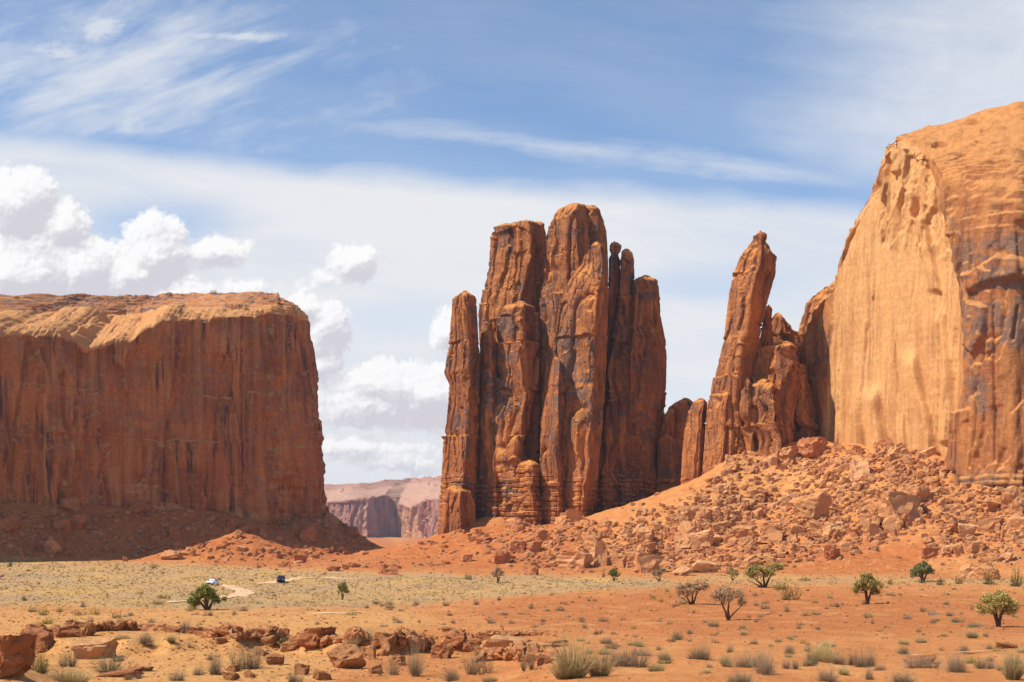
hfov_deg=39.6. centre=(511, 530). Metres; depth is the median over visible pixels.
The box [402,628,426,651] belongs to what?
boulder
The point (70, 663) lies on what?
sagebrush
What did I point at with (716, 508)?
boulder
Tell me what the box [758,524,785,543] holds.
boulder
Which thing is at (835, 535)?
boulder
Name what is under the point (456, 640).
boulder
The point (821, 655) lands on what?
grass tuft
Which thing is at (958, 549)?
boulder
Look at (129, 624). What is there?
rock ledge
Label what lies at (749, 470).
boulder
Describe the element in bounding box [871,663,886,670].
dry brush
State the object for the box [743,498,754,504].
boulder
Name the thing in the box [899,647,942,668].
dry brush
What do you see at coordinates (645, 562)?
boulder
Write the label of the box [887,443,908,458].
boulder
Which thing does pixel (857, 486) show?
boulder
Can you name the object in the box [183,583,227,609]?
juniper tree
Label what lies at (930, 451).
boulder
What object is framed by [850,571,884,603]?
juniper tree
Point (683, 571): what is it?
boulder
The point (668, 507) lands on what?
boulder
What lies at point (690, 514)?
boulder
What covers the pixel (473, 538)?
boulder
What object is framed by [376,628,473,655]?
rock ledge
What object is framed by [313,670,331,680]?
boulder
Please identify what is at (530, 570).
boulder
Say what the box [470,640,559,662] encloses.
rock ledge
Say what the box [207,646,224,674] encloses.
sagebrush
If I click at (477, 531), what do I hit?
boulder
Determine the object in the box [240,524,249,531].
boulder
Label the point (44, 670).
rabbitbrush
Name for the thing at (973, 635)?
grass tuft
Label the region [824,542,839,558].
boulder
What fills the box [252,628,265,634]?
boulder
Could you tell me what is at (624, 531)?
boulder
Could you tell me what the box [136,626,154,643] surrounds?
dry brush
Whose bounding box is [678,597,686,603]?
grass tuft
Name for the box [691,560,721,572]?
boulder
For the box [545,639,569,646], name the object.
boulder
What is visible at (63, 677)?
grass tuft
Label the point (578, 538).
boulder
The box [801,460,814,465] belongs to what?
boulder
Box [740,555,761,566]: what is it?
boulder
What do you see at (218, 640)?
boulder
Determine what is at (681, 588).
dry tree
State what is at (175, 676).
sagebrush
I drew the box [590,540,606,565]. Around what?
boulder
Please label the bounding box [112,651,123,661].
sagebrush
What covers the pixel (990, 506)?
boulder
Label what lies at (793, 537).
boulder
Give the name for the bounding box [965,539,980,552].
boulder
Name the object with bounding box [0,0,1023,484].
sky
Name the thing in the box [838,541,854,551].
boulder
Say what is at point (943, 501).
boulder
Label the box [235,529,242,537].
boulder
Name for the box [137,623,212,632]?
rock ledge
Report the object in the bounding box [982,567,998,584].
green shrub
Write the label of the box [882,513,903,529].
boulder
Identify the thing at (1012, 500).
boulder
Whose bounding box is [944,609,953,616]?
dry brush
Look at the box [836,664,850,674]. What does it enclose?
grass tuft
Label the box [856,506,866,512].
boulder
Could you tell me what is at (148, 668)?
boulder
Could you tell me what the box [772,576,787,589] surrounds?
rabbitbrush
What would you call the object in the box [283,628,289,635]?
boulder
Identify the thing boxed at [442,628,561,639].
rock ledge
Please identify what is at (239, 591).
dirt road
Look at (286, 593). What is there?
sagebrush cover
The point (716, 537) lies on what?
boulder
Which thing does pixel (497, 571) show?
dry tree
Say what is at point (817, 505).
boulder
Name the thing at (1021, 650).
grass tuft
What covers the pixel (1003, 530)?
boulder
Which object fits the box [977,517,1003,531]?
boulder
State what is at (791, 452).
boulder
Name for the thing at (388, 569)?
boulder
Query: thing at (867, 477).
boulder
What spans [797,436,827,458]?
boulder
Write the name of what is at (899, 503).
boulder
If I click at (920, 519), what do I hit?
boulder
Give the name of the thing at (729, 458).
boulder
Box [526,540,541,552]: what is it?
boulder
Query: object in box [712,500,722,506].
boulder
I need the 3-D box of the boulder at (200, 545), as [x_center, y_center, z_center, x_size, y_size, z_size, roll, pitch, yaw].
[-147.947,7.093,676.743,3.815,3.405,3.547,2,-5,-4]
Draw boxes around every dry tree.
[491,567,505,582]
[651,568,666,580]
[675,580,712,603]
[709,584,746,619]
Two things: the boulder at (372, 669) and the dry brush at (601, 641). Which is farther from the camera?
the dry brush at (601, 641)
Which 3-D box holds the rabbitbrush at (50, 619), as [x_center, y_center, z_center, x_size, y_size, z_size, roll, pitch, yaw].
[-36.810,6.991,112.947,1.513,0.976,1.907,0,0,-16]
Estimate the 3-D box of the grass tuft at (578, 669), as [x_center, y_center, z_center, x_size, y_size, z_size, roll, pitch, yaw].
[2.444,4.104,49.956,2.823,2.176,2.752,0,0,9]
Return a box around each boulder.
[0,514,18,532]
[0,632,36,677]
[20,627,54,652]
[44,539,60,553]
[51,518,71,533]
[51,625,80,637]
[57,497,80,513]
[66,620,95,635]
[69,514,85,527]
[70,637,118,658]
[96,667,144,677]
[128,666,153,671]
[140,623,154,626]
[160,549,182,559]
[163,626,180,632]
[167,527,180,538]
[184,629,195,633]
[190,548,196,556]
[193,629,212,635]
[197,542,205,548]
[214,637,227,643]
[222,672,239,679]
[227,664,240,671]
[233,625,243,631]
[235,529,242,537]
[237,545,246,551]
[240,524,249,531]
[244,670,255,677]
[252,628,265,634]
[255,648,269,655]
[259,635,276,646]
[265,654,284,664]
[278,561,290,567]
[280,640,298,651]
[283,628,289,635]
[293,554,308,562]
[294,663,309,674]
[295,627,335,648]
[299,523,316,542]
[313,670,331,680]
[326,564,340,570]
[326,643,365,668]
[342,564,348,569]
[344,526,359,537]
[347,561,360,566]
[361,645,375,658]
[367,664,382,673]
[374,632,396,648]
[378,563,397,574]
[388,654,405,664]
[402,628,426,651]
[430,645,453,658]
[441,627,457,631]
[442,632,467,649]
[459,638,480,651]
[461,554,472,561]
[471,535,478,540]
[474,528,482,534]
[474,645,481,655]
[476,536,491,544]
[477,633,492,639]
[482,634,529,648]
[491,550,510,563]
[503,517,525,531]
[509,539,529,551]
[513,641,551,646]
[523,566,538,574]
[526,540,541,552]
[534,530,550,540]
[537,654,550,665]
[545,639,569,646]
[554,509,585,524]
[556,552,593,568]
[575,535,581,541]
[583,530,600,543]
[583,543,593,549]
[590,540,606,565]
[601,528,612,537]
[602,520,611,526]
[611,556,625,567]
[620,529,629,535]
[625,551,637,562]
[632,524,642,533]
[633,553,664,572]
[634,507,645,516]
[635,541,650,547]
[636,526,654,541]
[636,542,655,553]
[662,505,673,509]
[666,527,675,540]
[668,513,684,522]
[672,566,692,575]
[673,532,690,547]
[677,520,696,532]
[679,504,705,517]
[681,508,695,519]
[688,529,713,548]
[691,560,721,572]
[694,518,711,526]
[696,555,705,559]
[697,511,711,521]
[701,545,710,549]
[705,508,717,517]
[711,506,720,513]
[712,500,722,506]
[712,512,723,520]
[712,521,727,531]
[713,534,720,542]
[714,483,728,493]
[715,524,726,530]
[723,463,740,470]
[725,454,734,463]
[730,514,737,518]
[732,525,754,538]
[737,537,755,549]
[740,503,747,510]
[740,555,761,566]
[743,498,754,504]
[745,467,753,473]
[746,486,766,502]
[747,542,757,550]
[751,507,763,517]
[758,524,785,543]
[762,455,777,465]
[778,445,799,460]
[780,494,790,502]
[784,542,802,553]
[788,490,831,519]
[788,534,797,542]
[790,524,806,533]
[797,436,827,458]
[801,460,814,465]
[807,531,823,539]
[809,519,823,531]
[822,523,843,536]
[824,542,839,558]
[829,503,845,509]
[831,442,842,450]
[832,532,841,538]
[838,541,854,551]
[849,458,869,478]
[852,481,863,490]
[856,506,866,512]
[857,515,883,532]
[860,523,882,540]
[862,473,875,484]
[873,532,887,539]
[874,467,883,471]
[876,491,923,520]
[878,438,893,448]
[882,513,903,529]
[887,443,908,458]
[887,468,896,474]
[897,484,931,502]
[900,514,911,525]
[903,654,936,664]
[915,517,922,522]
[920,446,936,456]
[921,536,933,543]
[921,547,939,559]
[922,465,929,472]
[926,478,935,483]
[930,488,949,494]
[937,496,947,505]
[939,466,948,471]
[940,544,953,554]
[943,528,950,533]
[946,518,969,532]
[951,542,964,556]
[958,523,976,536]
[959,564,977,578]
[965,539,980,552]
[973,564,1000,579]
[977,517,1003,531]
[978,500,998,511]
[993,486,1004,492]
[995,642,1017,648]
[1000,521,1006,537]
[1001,485,1023,514]
[1001,552,1013,559]
[1005,530,1023,542]
[1006,515,1023,532]
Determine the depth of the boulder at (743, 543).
535.15 m
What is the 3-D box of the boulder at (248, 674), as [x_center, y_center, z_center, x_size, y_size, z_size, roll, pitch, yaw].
[-11.671,6.437,63.258,0.626,0.502,0.421,9,4,14]
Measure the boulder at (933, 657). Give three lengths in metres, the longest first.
1.600 x 0.841 x 0.403 m
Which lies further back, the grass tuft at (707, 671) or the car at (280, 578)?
the car at (280, 578)
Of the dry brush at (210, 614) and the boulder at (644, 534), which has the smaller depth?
the dry brush at (210, 614)
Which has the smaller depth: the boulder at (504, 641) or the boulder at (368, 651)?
the boulder at (368, 651)
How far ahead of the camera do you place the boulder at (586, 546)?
565.24 m
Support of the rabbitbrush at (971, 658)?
on the ground
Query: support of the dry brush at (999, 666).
on the ground
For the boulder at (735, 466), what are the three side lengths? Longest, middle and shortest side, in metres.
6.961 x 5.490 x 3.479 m
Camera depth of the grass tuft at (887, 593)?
187.63 m
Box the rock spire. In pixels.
[680,230,827,484]
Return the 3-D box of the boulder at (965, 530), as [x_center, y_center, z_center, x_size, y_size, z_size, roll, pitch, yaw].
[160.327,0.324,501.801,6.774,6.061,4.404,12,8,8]
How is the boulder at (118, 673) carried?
on the ground
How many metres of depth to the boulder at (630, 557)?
538.06 m
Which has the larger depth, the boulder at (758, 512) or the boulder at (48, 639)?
the boulder at (758, 512)
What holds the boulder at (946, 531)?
on the ground
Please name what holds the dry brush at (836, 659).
on the ground
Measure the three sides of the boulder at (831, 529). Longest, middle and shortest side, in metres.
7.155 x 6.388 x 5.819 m
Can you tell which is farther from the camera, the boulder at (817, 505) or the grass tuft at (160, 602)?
the boulder at (817, 505)
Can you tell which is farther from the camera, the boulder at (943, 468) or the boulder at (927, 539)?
the boulder at (943, 468)
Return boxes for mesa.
[0,291,328,525]
[324,475,441,537]
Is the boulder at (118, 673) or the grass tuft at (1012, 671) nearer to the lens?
the grass tuft at (1012, 671)
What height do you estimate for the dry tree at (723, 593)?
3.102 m
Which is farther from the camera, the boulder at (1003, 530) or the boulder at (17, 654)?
the boulder at (1003, 530)
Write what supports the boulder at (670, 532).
on the ground
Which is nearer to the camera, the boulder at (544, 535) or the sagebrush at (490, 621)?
the sagebrush at (490, 621)
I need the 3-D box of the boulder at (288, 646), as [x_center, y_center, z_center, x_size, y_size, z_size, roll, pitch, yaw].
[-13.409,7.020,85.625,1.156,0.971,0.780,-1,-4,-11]
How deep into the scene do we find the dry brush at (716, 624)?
101.45 m
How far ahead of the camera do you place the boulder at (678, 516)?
584.24 m
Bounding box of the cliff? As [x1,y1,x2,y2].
[800,101,1023,490]
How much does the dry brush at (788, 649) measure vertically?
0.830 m
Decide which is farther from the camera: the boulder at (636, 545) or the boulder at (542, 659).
the boulder at (636, 545)
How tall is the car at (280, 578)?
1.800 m
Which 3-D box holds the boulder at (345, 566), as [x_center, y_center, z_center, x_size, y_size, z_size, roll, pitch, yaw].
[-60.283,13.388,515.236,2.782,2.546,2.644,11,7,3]
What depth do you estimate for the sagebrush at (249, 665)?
68.06 m
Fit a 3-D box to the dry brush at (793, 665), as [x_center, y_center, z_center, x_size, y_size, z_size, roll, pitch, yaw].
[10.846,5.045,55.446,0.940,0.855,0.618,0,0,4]
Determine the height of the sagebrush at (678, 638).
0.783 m
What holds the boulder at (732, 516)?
on the ground
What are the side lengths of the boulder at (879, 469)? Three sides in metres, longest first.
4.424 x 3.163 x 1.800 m
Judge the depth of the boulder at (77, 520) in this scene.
689.91 m
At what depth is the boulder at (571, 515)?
639.41 m
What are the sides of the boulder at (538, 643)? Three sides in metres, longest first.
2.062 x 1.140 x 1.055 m
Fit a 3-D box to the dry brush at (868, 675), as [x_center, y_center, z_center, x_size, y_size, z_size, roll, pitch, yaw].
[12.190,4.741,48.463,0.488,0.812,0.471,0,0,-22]
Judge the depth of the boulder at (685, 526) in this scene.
567.97 m
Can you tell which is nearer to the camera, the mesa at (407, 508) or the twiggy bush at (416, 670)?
the twiggy bush at (416, 670)
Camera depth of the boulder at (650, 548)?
549.04 m
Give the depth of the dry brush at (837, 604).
156.45 m
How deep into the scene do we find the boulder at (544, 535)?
600.62 m
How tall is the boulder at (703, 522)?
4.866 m
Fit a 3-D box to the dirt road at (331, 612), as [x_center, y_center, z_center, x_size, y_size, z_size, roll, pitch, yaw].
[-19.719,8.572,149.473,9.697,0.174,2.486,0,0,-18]
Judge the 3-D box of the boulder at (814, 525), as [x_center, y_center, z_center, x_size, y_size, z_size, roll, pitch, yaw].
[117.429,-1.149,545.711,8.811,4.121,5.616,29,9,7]
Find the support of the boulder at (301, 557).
on the ground
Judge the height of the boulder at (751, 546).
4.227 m
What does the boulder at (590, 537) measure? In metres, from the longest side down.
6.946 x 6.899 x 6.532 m
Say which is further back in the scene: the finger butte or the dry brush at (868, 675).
the finger butte
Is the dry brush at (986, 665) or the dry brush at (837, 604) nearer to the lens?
the dry brush at (986, 665)
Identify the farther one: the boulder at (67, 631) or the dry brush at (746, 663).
the boulder at (67, 631)
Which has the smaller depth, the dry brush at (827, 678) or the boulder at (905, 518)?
the dry brush at (827, 678)
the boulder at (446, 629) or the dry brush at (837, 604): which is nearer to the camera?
the boulder at (446, 629)
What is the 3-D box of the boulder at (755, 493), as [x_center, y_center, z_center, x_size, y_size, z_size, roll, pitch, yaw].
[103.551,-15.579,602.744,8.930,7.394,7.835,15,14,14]
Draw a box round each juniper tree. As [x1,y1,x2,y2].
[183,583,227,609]
[337,581,348,599]
[607,567,620,580]
[726,566,738,580]
[743,562,784,587]
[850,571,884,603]
[908,559,934,581]
[973,589,1020,626]
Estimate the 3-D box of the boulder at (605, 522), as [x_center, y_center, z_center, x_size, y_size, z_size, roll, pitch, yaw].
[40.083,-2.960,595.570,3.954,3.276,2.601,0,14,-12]
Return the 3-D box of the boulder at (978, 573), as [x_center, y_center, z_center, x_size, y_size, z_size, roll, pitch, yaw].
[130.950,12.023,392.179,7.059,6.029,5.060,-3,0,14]
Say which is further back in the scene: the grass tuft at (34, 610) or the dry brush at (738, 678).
the grass tuft at (34, 610)
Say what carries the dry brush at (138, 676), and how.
on the ground
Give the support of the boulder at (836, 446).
on the ground
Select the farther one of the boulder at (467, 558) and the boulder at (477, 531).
the boulder at (477, 531)
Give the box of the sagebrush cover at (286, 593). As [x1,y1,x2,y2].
[0,450,1023,638]
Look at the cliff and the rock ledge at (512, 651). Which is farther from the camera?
the cliff
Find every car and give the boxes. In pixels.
[206,579,218,584]
[276,575,284,581]
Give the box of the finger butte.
[437,203,692,534]
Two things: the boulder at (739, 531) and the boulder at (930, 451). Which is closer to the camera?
the boulder at (739, 531)
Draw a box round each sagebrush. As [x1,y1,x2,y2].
[58,647,78,666]
[88,651,125,672]
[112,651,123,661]
[167,667,185,680]
[179,616,192,632]
[192,664,204,674]
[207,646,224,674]
[224,632,267,669]
[285,668,305,681]
[487,615,495,623]
[604,641,619,648]
[655,654,673,663]
[671,630,683,639]
[801,652,817,665]
[956,640,971,652]
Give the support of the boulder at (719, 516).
on the ground
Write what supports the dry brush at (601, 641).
on the ground
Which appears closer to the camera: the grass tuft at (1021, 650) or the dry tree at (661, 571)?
the grass tuft at (1021, 650)
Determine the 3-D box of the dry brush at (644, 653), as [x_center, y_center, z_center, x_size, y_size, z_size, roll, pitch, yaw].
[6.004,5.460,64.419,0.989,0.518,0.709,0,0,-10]
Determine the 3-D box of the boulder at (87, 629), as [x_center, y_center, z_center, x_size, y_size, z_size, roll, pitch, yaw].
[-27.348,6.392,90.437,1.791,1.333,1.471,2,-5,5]
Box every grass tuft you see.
[27,606,37,611]
[41,663,100,681]
[114,632,132,639]
[151,598,163,604]
[155,592,171,598]
[165,633,176,642]
[346,625,374,646]
[481,675,498,681]
[544,624,621,679]
[596,647,612,654]
[626,639,643,646]
[645,660,666,671]
[656,648,670,659]
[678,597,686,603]
[700,666,713,673]
[717,652,732,666]
[738,629,748,634]
[797,635,837,662]
[820,639,835,646]
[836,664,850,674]
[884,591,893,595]
[895,637,909,644]
[914,636,928,642]
[964,629,979,637]
[997,642,1023,679]
[1014,644,1023,652]
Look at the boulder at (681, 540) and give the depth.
556.97 m
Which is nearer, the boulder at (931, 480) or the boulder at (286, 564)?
the boulder at (286, 564)
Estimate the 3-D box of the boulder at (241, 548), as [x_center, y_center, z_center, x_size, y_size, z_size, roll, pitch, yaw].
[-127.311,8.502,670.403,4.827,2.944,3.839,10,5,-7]
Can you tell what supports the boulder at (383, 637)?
on the ground
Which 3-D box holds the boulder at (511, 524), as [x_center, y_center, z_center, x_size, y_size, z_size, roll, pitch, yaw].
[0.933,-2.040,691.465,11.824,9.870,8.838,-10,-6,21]
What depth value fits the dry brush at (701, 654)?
61.18 m
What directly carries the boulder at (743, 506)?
on the ground
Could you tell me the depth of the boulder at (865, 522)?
524.81 m
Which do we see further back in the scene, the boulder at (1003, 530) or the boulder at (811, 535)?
the boulder at (811, 535)
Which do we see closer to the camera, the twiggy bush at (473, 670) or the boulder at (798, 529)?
the twiggy bush at (473, 670)
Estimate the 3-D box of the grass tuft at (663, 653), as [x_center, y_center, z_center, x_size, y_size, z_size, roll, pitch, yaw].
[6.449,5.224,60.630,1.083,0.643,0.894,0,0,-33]
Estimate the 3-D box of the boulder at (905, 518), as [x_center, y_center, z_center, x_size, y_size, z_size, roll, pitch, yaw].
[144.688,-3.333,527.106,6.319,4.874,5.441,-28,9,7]
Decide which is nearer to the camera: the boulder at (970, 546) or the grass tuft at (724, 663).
the grass tuft at (724, 663)
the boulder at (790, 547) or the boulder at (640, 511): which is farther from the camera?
the boulder at (640, 511)
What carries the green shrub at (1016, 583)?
on the ground
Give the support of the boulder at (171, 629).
on the ground
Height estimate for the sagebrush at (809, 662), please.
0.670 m
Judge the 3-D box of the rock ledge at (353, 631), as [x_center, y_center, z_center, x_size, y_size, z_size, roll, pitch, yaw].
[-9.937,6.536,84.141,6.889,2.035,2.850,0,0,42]
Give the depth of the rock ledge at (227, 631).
86.33 m
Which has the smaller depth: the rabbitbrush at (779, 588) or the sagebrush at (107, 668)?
the sagebrush at (107, 668)
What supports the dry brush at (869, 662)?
on the ground
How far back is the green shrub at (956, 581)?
322.00 m
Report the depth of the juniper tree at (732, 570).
369.75 m
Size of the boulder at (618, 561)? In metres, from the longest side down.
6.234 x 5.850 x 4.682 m
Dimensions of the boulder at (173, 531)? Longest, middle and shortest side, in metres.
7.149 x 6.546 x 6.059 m
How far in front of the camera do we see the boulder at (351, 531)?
811.02 m
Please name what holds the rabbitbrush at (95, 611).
on the ground
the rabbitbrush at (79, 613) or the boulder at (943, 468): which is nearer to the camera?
the rabbitbrush at (79, 613)
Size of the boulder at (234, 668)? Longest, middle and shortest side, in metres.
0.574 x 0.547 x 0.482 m
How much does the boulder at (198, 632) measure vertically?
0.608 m
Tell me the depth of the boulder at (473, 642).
85.38 m
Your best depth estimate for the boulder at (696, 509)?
586.16 m
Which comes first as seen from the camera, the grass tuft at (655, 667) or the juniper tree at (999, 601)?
the grass tuft at (655, 667)
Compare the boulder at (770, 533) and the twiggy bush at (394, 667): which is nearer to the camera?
the twiggy bush at (394, 667)
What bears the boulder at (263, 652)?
on the ground
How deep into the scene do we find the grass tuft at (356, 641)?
81.87 m
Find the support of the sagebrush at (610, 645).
on the ground
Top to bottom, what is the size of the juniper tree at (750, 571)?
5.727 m
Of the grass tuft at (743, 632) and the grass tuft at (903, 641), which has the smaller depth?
the grass tuft at (903, 641)
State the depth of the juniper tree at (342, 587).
201.27 m
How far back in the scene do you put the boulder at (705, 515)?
580.34 m
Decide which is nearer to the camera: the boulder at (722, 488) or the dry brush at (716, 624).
the dry brush at (716, 624)
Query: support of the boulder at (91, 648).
on the ground
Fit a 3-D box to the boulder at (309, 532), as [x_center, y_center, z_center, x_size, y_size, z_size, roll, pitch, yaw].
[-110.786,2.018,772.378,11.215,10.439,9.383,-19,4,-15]
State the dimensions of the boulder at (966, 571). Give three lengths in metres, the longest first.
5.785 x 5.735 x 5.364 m
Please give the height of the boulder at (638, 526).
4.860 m
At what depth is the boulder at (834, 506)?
565.04 m
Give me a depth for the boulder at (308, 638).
83.79 m
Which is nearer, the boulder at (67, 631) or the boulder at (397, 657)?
the boulder at (397, 657)
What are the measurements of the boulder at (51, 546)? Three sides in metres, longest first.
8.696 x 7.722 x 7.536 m
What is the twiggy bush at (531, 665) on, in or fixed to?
on the ground
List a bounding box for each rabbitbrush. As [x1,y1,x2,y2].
[31,635,50,674]
[36,607,48,615]
[38,614,54,623]
[70,607,88,615]
[87,607,101,614]
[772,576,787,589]
[964,652,976,663]
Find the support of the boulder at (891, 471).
on the ground
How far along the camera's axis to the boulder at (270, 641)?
85.84 m
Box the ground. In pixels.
[0,441,1023,681]
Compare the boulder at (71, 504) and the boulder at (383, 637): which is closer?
the boulder at (383, 637)
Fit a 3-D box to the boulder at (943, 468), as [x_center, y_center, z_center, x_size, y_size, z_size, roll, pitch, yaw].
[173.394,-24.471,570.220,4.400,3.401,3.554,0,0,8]
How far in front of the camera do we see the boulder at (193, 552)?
661.78 m
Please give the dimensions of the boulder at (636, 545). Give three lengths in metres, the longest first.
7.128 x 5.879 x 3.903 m
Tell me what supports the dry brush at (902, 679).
on the ground
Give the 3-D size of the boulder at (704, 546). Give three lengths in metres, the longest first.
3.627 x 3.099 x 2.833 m
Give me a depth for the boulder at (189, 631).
91.51 m
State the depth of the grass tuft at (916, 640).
79.06 m
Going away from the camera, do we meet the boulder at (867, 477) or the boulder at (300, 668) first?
the boulder at (300, 668)
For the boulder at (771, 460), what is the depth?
631.87 m
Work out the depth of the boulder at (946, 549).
474.00 m
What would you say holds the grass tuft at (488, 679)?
on the ground
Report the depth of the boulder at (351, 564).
531.49 m
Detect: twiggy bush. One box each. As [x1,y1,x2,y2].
[375,649,403,675]
[401,632,431,676]
[454,641,495,674]
[517,646,537,670]
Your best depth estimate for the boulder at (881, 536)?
513.98 m
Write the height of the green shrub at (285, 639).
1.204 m
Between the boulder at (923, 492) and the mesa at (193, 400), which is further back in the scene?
the mesa at (193, 400)
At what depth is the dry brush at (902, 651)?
68.22 m
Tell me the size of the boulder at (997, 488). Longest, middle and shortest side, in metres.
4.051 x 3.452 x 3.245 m
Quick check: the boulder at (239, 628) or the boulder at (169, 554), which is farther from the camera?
the boulder at (169, 554)
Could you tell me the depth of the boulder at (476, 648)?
79.74 m
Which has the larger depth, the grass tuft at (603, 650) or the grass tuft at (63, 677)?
the grass tuft at (603, 650)
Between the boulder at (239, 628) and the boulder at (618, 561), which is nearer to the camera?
the boulder at (239, 628)
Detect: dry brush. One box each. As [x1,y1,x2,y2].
[124,670,144,679]
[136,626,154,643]
[200,610,213,615]
[437,664,461,681]
[598,637,654,667]
[600,634,612,643]
[636,649,650,655]
[683,637,714,659]
[708,619,719,626]
[721,667,759,681]
[729,643,770,667]
[749,646,782,674]
[781,652,798,668]
[783,642,796,653]
[809,663,841,681]
[827,598,841,606]
[828,646,857,664]
[851,645,879,667]
[864,665,873,679]
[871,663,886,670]
[884,669,920,681]
[896,643,911,653]
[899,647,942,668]
[942,645,973,672]
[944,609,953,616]
[972,653,997,668]
[993,659,1007,670]
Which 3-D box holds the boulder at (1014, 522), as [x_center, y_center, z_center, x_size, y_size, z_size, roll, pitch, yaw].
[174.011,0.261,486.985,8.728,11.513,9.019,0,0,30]
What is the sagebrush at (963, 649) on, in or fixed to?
on the ground
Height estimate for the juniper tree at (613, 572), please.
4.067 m
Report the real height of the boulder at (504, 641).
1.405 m
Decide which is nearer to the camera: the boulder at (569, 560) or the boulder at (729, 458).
the boulder at (569, 560)
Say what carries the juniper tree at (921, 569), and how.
on the ground
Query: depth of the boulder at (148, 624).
101.23 m
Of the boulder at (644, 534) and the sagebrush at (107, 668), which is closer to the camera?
the sagebrush at (107, 668)
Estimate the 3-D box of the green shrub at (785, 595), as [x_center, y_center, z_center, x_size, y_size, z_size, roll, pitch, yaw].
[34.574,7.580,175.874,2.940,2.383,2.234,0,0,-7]
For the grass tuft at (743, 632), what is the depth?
87.58 m
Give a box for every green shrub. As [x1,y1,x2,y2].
[276,630,289,644]
[781,583,801,599]
[935,577,944,584]
[954,578,962,583]
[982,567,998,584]
[1009,568,1023,586]
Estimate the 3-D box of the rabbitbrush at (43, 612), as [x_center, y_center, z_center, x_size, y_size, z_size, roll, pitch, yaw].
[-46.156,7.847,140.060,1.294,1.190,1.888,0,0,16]
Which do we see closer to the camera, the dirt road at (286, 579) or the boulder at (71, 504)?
the dirt road at (286, 579)
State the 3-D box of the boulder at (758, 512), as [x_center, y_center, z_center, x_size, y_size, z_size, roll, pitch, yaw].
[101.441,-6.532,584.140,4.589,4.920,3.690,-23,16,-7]
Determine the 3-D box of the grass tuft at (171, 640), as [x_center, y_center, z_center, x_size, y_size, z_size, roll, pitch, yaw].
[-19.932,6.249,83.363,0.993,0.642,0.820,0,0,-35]
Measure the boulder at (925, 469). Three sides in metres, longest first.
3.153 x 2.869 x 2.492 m
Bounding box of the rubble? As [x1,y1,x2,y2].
[0,441,1023,681]
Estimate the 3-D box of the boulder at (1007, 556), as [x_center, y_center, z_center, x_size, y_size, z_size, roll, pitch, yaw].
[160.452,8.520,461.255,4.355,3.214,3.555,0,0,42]
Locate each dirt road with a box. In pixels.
[168,584,254,602]
[256,577,355,583]
[315,612,348,612]
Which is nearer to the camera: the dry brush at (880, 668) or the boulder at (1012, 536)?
the dry brush at (880, 668)
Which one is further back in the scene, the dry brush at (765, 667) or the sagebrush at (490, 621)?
the sagebrush at (490, 621)
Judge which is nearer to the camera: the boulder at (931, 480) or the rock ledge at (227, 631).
the rock ledge at (227, 631)
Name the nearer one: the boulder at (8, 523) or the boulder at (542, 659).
the boulder at (542, 659)
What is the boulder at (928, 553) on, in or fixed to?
on the ground
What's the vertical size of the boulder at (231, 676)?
0.520 m
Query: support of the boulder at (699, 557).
on the ground
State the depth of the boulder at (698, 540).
553.67 m
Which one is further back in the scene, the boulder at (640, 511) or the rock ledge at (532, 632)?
the boulder at (640, 511)
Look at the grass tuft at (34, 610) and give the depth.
150.85 m
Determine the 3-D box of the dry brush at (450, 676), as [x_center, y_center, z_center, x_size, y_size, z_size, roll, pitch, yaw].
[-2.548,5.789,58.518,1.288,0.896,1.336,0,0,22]
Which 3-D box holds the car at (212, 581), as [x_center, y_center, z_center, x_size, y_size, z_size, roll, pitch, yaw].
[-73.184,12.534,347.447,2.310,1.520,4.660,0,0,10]
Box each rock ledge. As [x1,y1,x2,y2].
[19,618,137,634]
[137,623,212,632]
[198,623,300,645]
[301,626,380,647]
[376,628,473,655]
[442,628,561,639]
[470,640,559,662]
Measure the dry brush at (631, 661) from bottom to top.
1.448 m
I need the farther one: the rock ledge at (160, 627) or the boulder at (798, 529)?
the boulder at (798, 529)
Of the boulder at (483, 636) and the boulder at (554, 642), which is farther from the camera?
the boulder at (483, 636)
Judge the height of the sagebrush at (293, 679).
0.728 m
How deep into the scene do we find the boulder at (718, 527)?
570.06 m
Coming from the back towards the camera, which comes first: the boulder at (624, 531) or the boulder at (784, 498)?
the boulder at (784, 498)
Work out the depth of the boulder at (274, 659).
71.65 m
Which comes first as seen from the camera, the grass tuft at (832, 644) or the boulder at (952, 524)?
the grass tuft at (832, 644)
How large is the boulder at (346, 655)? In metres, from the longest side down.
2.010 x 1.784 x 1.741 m
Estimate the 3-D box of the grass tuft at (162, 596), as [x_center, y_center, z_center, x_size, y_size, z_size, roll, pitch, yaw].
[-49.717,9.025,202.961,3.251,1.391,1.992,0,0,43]
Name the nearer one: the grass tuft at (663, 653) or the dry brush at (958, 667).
the dry brush at (958, 667)
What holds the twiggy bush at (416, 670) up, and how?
on the ground
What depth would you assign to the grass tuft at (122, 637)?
85.95 m
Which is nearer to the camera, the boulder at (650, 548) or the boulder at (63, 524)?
the boulder at (650, 548)
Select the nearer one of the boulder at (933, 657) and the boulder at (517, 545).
the boulder at (933, 657)
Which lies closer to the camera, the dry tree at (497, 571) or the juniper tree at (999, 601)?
the juniper tree at (999, 601)
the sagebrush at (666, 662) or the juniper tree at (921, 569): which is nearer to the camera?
the sagebrush at (666, 662)

